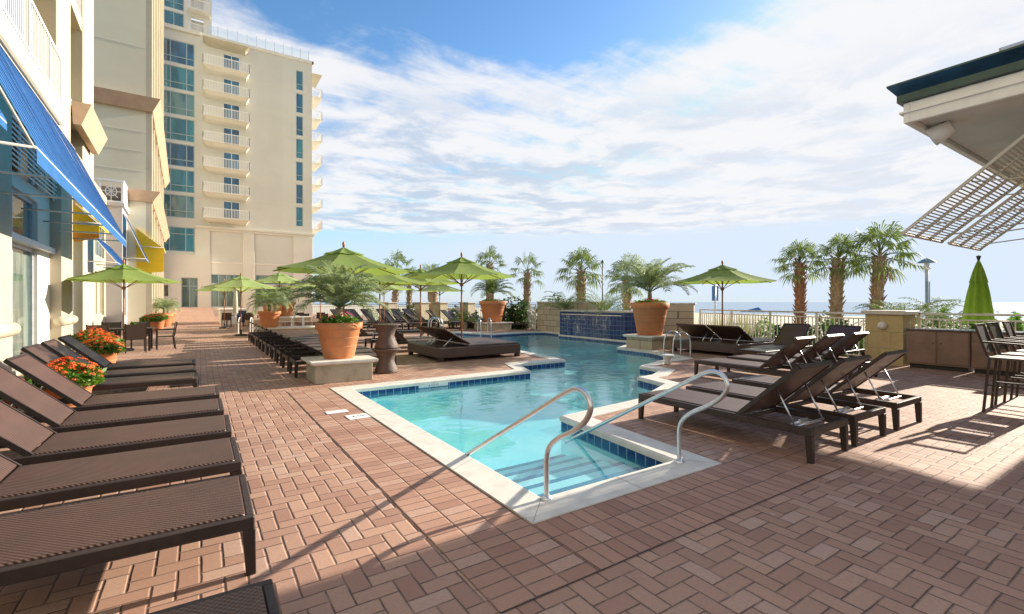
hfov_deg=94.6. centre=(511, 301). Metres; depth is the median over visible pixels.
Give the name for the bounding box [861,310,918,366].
fence pier
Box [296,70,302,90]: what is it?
window
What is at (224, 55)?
window
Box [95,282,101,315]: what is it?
window
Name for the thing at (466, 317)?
palmetto
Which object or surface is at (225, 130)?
window
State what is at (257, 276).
window
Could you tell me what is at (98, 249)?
window
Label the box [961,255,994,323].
closed umbrella
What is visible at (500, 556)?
deck border
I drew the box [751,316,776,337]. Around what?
hedge shrub
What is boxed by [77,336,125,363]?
flower pot
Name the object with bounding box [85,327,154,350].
dining table
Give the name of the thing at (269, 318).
potted palm
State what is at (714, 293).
banner post
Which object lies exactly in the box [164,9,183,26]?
window
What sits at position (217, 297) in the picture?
window
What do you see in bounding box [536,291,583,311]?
palmetto
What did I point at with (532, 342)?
pool water
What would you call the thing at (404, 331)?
sun lounger
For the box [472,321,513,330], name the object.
plinth
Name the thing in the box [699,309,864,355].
fence
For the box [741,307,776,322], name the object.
beach canopy
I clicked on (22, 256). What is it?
window
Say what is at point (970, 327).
hedge shrub
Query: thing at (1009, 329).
bar stool
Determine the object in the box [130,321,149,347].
dining chair
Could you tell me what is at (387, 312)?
sun lounger
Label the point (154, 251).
awning
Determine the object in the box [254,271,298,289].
patio umbrella
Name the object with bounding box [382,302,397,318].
fence pier
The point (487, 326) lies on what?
pool ladder
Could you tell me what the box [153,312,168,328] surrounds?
flower pot
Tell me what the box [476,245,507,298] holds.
cabbage palm
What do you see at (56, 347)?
sun lounger
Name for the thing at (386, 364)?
hourglass table
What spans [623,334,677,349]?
plinth
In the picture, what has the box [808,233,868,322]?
cabbage palm
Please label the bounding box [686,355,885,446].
sun lounger
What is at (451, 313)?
sun lounger
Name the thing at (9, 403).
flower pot
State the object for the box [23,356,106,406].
flower pot
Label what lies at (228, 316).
dining chair
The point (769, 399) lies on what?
sun lounger
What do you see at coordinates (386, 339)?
hourglass table
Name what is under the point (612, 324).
tiled fountain
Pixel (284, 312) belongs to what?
potted palm
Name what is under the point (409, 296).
cabbage palm
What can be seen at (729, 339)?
daybed
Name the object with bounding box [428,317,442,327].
pool ladder
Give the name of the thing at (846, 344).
sun lounger
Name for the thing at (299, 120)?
window
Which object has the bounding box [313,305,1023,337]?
ground
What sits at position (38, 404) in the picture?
sun lounger
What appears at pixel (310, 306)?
fence
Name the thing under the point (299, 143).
window
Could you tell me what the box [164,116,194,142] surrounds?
window
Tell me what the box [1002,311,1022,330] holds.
hedge shrub
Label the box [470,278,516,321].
potted palm
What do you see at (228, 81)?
window
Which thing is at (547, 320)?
stone wall
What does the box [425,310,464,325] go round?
sun lounger
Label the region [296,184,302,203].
window
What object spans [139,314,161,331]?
flower pot
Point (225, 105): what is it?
window
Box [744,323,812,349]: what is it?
sun lounger
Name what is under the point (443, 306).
fence pier
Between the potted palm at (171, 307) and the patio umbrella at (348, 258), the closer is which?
the patio umbrella at (348, 258)
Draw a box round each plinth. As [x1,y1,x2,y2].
[253,326,317,333]
[279,316,312,321]
[301,353,377,384]
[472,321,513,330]
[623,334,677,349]
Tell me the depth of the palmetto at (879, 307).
15.86 m
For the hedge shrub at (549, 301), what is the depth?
27.46 m
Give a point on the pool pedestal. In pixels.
(667, 358)
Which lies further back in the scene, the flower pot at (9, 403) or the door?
the door
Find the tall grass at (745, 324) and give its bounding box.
[711,307,766,337]
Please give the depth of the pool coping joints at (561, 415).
4.72 m
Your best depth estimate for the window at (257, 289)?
56.87 m
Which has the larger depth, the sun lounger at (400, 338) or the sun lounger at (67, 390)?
the sun lounger at (400, 338)
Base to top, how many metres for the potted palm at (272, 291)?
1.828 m
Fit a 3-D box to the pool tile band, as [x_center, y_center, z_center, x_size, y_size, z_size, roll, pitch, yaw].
[0.749,1.735,15.164,8.660,0.150,22.433,0,0,-6]
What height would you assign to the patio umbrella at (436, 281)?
3.050 m
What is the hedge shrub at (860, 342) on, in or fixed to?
on the ground at (323, 309)
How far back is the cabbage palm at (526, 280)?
28.89 m
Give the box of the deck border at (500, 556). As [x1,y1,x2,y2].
[288,388,598,612]
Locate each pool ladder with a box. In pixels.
[238,317,252,333]
[291,317,303,325]
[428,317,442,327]
[477,318,491,336]
[663,331,690,359]
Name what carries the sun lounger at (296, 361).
on the deck
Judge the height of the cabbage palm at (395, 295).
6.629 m
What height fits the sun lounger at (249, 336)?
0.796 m
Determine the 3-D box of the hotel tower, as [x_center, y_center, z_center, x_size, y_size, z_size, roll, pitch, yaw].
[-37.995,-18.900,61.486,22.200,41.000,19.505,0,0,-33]
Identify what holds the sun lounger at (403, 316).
on the deck
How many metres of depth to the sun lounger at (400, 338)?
15.22 m
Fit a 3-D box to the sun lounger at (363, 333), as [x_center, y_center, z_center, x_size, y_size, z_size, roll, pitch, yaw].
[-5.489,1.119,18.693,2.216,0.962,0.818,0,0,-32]
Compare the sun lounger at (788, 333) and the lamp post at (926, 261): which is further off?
the lamp post at (926, 261)
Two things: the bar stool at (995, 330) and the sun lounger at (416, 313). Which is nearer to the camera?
the bar stool at (995, 330)
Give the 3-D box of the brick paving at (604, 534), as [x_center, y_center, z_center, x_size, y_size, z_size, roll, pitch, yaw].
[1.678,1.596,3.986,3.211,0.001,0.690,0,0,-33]
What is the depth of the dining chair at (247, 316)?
30.82 m
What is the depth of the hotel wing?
13.40 m
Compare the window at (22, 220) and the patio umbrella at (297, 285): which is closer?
the window at (22, 220)
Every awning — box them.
[0,44,125,246]
[0,110,6,130]
[74,203,108,241]
[88,238,122,267]
[123,213,148,262]
[136,228,165,272]
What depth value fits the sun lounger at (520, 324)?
27.23 m
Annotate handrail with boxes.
[465,386,593,500]
[564,369,729,463]
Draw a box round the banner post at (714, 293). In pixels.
[712,284,717,324]
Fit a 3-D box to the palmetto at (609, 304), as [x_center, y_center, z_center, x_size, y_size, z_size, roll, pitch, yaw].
[4.097,1.099,21.526,2.925,3.402,3.343,0,0,4]
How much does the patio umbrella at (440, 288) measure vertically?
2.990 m
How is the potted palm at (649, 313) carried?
on the plinth at (645, 342)
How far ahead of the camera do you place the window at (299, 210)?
59.25 m
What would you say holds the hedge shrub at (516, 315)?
on the ground at (323, 309)
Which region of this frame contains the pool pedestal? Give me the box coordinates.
[661,354,673,364]
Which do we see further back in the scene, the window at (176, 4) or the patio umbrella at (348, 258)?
the window at (176, 4)
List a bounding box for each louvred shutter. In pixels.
[900,134,1023,242]
[947,186,1023,250]
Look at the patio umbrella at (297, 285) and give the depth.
20.84 m
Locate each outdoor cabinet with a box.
[906,327,973,371]
[971,330,1023,376]
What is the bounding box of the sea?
[313,302,1023,319]
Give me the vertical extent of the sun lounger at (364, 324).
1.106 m
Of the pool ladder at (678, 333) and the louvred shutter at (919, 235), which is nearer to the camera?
the louvred shutter at (919, 235)
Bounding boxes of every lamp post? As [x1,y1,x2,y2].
[601,260,603,299]
[917,258,936,327]
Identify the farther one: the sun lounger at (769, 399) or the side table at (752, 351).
the side table at (752, 351)
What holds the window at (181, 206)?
in the hotel tower
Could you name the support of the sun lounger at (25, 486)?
on the deck
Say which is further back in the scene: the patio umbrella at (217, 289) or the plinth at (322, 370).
the patio umbrella at (217, 289)
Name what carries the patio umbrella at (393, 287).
on the deck
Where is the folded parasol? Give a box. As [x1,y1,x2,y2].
[233,288,237,331]
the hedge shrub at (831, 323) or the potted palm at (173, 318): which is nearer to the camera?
the hedge shrub at (831, 323)
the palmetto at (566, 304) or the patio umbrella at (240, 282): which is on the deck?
the patio umbrella at (240, 282)
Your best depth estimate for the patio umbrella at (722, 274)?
14.69 m
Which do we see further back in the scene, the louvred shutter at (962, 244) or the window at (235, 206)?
the window at (235, 206)
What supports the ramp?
on the deck
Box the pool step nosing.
[494,454,648,496]
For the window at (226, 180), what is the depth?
55.16 m
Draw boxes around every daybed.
[408,325,519,361]
[671,323,774,355]
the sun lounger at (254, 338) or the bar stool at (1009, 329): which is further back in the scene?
the sun lounger at (254, 338)
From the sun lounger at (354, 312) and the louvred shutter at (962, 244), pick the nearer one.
the louvred shutter at (962, 244)
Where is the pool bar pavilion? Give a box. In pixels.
[886,40,1023,187]
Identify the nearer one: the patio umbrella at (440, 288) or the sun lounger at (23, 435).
the sun lounger at (23, 435)
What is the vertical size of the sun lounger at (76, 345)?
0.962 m
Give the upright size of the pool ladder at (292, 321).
1.478 m
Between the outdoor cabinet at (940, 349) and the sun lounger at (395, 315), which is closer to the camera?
the outdoor cabinet at (940, 349)
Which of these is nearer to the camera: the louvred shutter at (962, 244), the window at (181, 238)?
the louvred shutter at (962, 244)
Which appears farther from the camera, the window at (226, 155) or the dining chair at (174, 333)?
the window at (226, 155)
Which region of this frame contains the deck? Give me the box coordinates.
[0,313,1023,613]
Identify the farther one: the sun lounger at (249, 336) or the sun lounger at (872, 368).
the sun lounger at (249, 336)
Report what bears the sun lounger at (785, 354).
on the deck
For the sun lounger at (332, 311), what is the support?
on the deck
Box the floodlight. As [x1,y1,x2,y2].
[926,121,955,144]
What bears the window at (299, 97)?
in the hotel tower
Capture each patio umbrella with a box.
[65,259,182,350]
[194,279,251,328]
[203,273,277,335]
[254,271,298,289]
[273,241,411,314]
[283,277,320,317]
[353,274,426,323]
[372,285,411,294]
[403,264,457,335]
[408,252,515,337]
[416,285,462,327]
[674,260,776,352]
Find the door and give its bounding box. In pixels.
[181,278,197,306]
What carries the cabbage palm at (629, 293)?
on the ground at (323, 309)
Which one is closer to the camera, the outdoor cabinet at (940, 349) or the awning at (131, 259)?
the outdoor cabinet at (940, 349)
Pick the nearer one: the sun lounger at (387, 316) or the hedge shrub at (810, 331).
the hedge shrub at (810, 331)
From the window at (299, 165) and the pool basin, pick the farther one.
the window at (299, 165)
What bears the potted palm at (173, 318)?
on the deck
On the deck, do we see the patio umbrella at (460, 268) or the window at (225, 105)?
the patio umbrella at (460, 268)
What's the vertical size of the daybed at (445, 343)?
0.898 m
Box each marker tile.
[325,409,348,414]
[345,413,370,419]
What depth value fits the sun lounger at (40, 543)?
2.65 m
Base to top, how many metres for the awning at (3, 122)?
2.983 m
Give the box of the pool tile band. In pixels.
[358,333,662,466]
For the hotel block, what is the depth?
28.79 m
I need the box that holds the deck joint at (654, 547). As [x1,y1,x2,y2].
[501,467,841,612]
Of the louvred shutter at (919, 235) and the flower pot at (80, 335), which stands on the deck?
the flower pot at (80, 335)
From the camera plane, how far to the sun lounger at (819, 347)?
9.70 m
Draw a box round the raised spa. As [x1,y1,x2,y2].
[218,308,245,323]
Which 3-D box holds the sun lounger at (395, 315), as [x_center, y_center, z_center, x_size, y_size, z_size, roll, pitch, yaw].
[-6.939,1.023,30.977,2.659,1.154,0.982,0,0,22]
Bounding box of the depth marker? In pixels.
[419,382,447,387]
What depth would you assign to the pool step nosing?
5.11 m
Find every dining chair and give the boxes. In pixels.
[86,324,113,336]
[101,322,121,338]
[124,323,146,353]
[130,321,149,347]
[155,321,177,349]
[221,312,231,326]
[243,313,252,325]
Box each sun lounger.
[0,365,223,432]
[0,400,231,465]
[0,437,241,511]
[0,474,255,586]
[3,353,219,415]
[20,343,198,390]
[40,339,196,377]
[57,335,195,369]
[149,579,280,613]
[248,321,307,341]
[251,322,312,343]
[253,324,317,345]
[256,325,318,347]
[259,326,318,350]
[262,327,319,353]
[266,329,319,357]
[271,331,320,361]
[276,333,368,365]
[282,335,374,371]
[289,338,396,377]
[330,309,369,327]
[345,309,374,327]
[345,311,389,325]
[359,328,403,336]
[360,309,399,326]
[363,311,409,329]
[364,320,433,348]
[373,317,428,337]
[375,322,435,343]
[376,309,411,326]
[381,310,423,325]
[387,309,419,321]
[395,310,438,327]
[400,308,434,326]
[411,310,453,328]
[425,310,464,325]
[440,310,479,325]
[448,308,456,318]
[511,323,526,329]
[638,360,848,463]
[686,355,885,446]
[694,336,823,374]
[727,334,852,384]
[732,349,921,430]
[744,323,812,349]
[756,331,877,376]
[798,325,864,359]
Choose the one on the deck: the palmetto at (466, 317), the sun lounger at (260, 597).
the sun lounger at (260, 597)
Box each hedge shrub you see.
[502,295,536,328]
[532,294,560,328]
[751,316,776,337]
[772,323,814,344]
[809,316,837,344]
[813,310,846,339]
[840,319,864,356]
[933,305,974,329]
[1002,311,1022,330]
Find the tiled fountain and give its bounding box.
[558,309,636,339]
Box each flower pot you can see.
[0,379,31,408]
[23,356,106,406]
[72,327,114,357]
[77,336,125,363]
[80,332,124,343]
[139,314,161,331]
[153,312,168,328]
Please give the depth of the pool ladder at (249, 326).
23.95 m
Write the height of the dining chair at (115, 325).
0.925 m
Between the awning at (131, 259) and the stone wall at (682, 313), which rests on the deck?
the stone wall at (682, 313)
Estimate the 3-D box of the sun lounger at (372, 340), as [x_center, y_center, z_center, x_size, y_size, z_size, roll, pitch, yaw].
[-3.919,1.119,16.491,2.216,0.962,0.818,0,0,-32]
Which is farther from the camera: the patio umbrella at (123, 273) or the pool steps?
the patio umbrella at (123, 273)
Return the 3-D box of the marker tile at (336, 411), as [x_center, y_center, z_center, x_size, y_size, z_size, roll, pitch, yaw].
[-2.534,1.591,6.845,0.300,0.007,0.180,0,0,-33]
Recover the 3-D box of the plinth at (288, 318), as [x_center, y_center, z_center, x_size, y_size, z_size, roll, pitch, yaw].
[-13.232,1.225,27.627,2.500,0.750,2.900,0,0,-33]
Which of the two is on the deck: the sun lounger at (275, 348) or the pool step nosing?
the sun lounger at (275, 348)
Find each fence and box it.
[293,304,480,319]
[505,304,535,329]
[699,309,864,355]
[917,313,1023,330]
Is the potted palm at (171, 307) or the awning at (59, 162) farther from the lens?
the potted palm at (171, 307)
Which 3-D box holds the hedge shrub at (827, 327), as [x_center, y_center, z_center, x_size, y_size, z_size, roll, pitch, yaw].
[11.182,1.676,17.591,2.167,2.293,1.488,0,0,-33]
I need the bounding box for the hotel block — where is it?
[94,0,169,323]
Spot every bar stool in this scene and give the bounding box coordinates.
[973,323,1023,411]
[986,322,1023,404]
[1002,321,1023,399]
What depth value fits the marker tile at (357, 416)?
6.55 m
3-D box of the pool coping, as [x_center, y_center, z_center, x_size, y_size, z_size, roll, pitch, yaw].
[0.700,1.623,15.226,9.434,0.074,23.429,0,0,-6]
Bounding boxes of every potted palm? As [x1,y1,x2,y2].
[152,298,180,326]
[152,300,180,313]
[155,298,180,323]
[246,289,292,327]
[255,285,286,315]
[276,285,302,315]
[285,260,391,358]
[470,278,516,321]
[608,254,698,335]
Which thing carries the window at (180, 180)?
in the hotel tower
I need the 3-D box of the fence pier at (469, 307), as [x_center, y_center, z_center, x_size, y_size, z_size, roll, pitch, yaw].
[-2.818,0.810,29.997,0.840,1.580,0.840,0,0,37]
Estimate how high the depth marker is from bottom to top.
0.063 m
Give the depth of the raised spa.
34.11 m
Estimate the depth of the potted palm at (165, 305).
30.13 m
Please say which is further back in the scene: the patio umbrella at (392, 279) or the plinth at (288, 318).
the plinth at (288, 318)
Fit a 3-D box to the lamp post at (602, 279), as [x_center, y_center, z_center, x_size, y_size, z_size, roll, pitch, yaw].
[7.656,-0.375,40.000,0.360,6.350,0.360,0,0,-33]
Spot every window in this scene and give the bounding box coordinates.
[12,188,32,239]
[12,242,32,356]
[95,228,101,257]
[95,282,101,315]
[164,0,183,10]
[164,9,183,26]
[164,38,194,66]
[164,64,194,91]
[164,90,194,117]
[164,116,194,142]
[164,168,194,192]
[164,194,194,218]
[164,226,194,251]
[166,142,194,167]
[211,274,239,283]
[211,291,239,306]
[223,54,239,70]
[223,78,239,94]
[223,103,239,120]
[223,127,239,145]
[223,152,239,169]
[223,176,239,194]
[223,201,239,218]
[256,275,291,284]
[256,289,291,306]
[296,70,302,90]
[296,93,302,112]
[296,116,302,135]
[296,139,302,158]
[296,161,302,180]
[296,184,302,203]
[296,207,302,226]
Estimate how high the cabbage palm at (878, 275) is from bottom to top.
5.843 m
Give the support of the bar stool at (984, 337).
on the deck
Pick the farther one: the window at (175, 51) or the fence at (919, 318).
the window at (175, 51)
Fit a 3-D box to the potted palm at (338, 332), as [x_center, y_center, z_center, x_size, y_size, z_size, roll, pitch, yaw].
[-3.598,0.166,9.832,2.077,1.987,2.017,0,0,-32]
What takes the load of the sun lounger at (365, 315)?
on the deck
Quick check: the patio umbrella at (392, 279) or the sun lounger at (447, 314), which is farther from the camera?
the sun lounger at (447, 314)
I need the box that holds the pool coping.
[330,331,720,524]
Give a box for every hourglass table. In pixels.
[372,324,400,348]
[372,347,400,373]
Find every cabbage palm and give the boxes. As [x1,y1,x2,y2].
[382,250,413,308]
[399,266,417,308]
[418,263,438,324]
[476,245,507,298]
[509,252,546,327]
[553,246,604,300]
[603,252,646,310]
[771,238,829,323]
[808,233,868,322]
[832,220,928,309]
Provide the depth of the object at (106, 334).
11.86 m
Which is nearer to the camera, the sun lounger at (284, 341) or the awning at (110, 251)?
the sun lounger at (284, 341)
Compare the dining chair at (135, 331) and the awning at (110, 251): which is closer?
the dining chair at (135, 331)
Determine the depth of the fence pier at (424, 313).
31.24 m
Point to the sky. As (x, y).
(702, 134)
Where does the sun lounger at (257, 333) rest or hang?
on the deck
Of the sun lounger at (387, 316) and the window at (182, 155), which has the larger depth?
the window at (182, 155)
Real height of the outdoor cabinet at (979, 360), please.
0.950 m
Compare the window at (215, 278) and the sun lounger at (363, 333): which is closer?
the sun lounger at (363, 333)
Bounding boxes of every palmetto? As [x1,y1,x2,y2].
[446,308,483,329]
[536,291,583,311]
[570,288,631,316]
[852,299,966,328]
[897,297,996,328]
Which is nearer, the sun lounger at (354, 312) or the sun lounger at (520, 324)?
the sun lounger at (520, 324)
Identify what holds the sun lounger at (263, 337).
on the deck
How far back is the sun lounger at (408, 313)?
31.63 m
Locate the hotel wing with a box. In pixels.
[0,0,128,375]
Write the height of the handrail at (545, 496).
1.215 m
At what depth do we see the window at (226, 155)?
55.16 m
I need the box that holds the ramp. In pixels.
[166,307,216,322]
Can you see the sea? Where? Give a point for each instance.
(1005, 307)
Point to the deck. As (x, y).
(914, 517)
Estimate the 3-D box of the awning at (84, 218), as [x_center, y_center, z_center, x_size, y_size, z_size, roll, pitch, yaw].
[-14.697,-2.607,16.577,0.644,1.314,2.444,0,0,-35]
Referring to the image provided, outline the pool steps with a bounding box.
[497,456,648,494]
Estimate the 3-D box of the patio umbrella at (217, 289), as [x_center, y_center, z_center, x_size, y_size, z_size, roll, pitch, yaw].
[-17.429,0.105,28.634,2.993,2.990,2.993,0,0,-30]
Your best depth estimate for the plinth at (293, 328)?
22.55 m
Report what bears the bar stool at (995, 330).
on the deck
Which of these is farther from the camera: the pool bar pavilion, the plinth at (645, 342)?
the plinth at (645, 342)
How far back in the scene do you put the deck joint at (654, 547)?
3.02 m
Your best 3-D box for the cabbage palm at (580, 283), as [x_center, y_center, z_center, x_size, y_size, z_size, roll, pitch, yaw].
[3.674,-0.158,26.063,3.133,5.917,3.082,0,0,0]
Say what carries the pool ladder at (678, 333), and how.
attached to the deck
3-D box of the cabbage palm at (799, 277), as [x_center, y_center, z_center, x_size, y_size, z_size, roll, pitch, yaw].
[11.899,0.066,19.437,2.190,5.468,2.406,0,0,-33]
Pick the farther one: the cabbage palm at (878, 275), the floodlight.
the cabbage palm at (878, 275)
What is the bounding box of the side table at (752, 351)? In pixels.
[739,348,778,354]
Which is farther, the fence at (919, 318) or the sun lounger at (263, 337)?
the sun lounger at (263, 337)
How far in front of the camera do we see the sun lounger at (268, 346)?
14.19 m
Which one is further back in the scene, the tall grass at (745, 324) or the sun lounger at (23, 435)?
the tall grass at (745, 324)
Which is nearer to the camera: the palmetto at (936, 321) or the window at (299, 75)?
the palmetto at (936, 321)
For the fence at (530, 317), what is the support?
on the deck
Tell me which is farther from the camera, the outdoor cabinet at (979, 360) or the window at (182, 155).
the window at (182, 155)
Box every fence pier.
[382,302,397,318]
[413,302,430,325]
[431,302,448,325]
[458,302,476,326]
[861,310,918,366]
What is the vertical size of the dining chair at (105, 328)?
0.925 m
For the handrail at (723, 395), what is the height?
1.215 m
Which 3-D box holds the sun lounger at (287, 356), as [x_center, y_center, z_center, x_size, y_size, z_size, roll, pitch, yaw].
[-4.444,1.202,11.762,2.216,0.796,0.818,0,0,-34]
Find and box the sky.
[191,0,1023,301]
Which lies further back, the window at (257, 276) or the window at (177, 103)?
the window at (257, 276)
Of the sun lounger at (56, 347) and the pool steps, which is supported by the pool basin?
the pool steps
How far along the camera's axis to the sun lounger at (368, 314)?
26.56 m
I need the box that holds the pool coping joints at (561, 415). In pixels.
[350,352,716,522]
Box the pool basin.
[370,337,654,469]
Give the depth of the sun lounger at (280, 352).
12.40 m
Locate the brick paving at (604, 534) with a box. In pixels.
[533,448,842,569]
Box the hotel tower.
[164,0,321,315]
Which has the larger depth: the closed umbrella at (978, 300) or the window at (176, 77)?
the window at (176, 77)
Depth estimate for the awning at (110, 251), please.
19.28 m
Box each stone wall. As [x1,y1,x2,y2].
[536,301,605,331]
[663,303,695,338]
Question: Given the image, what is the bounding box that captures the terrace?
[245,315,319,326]
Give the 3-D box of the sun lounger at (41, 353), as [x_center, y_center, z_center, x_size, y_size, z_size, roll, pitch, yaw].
[-6.307,1.119,7.501,2.216,0.962,0.818,0,0,-33]
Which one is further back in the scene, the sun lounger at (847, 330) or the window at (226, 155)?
the window at (226, 155)
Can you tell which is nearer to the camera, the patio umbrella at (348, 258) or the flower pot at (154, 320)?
the patio umbrella at (348, 258)
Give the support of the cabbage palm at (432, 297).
on the ground at (323, 309)
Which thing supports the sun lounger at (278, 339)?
on the deck
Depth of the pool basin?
9.53 m

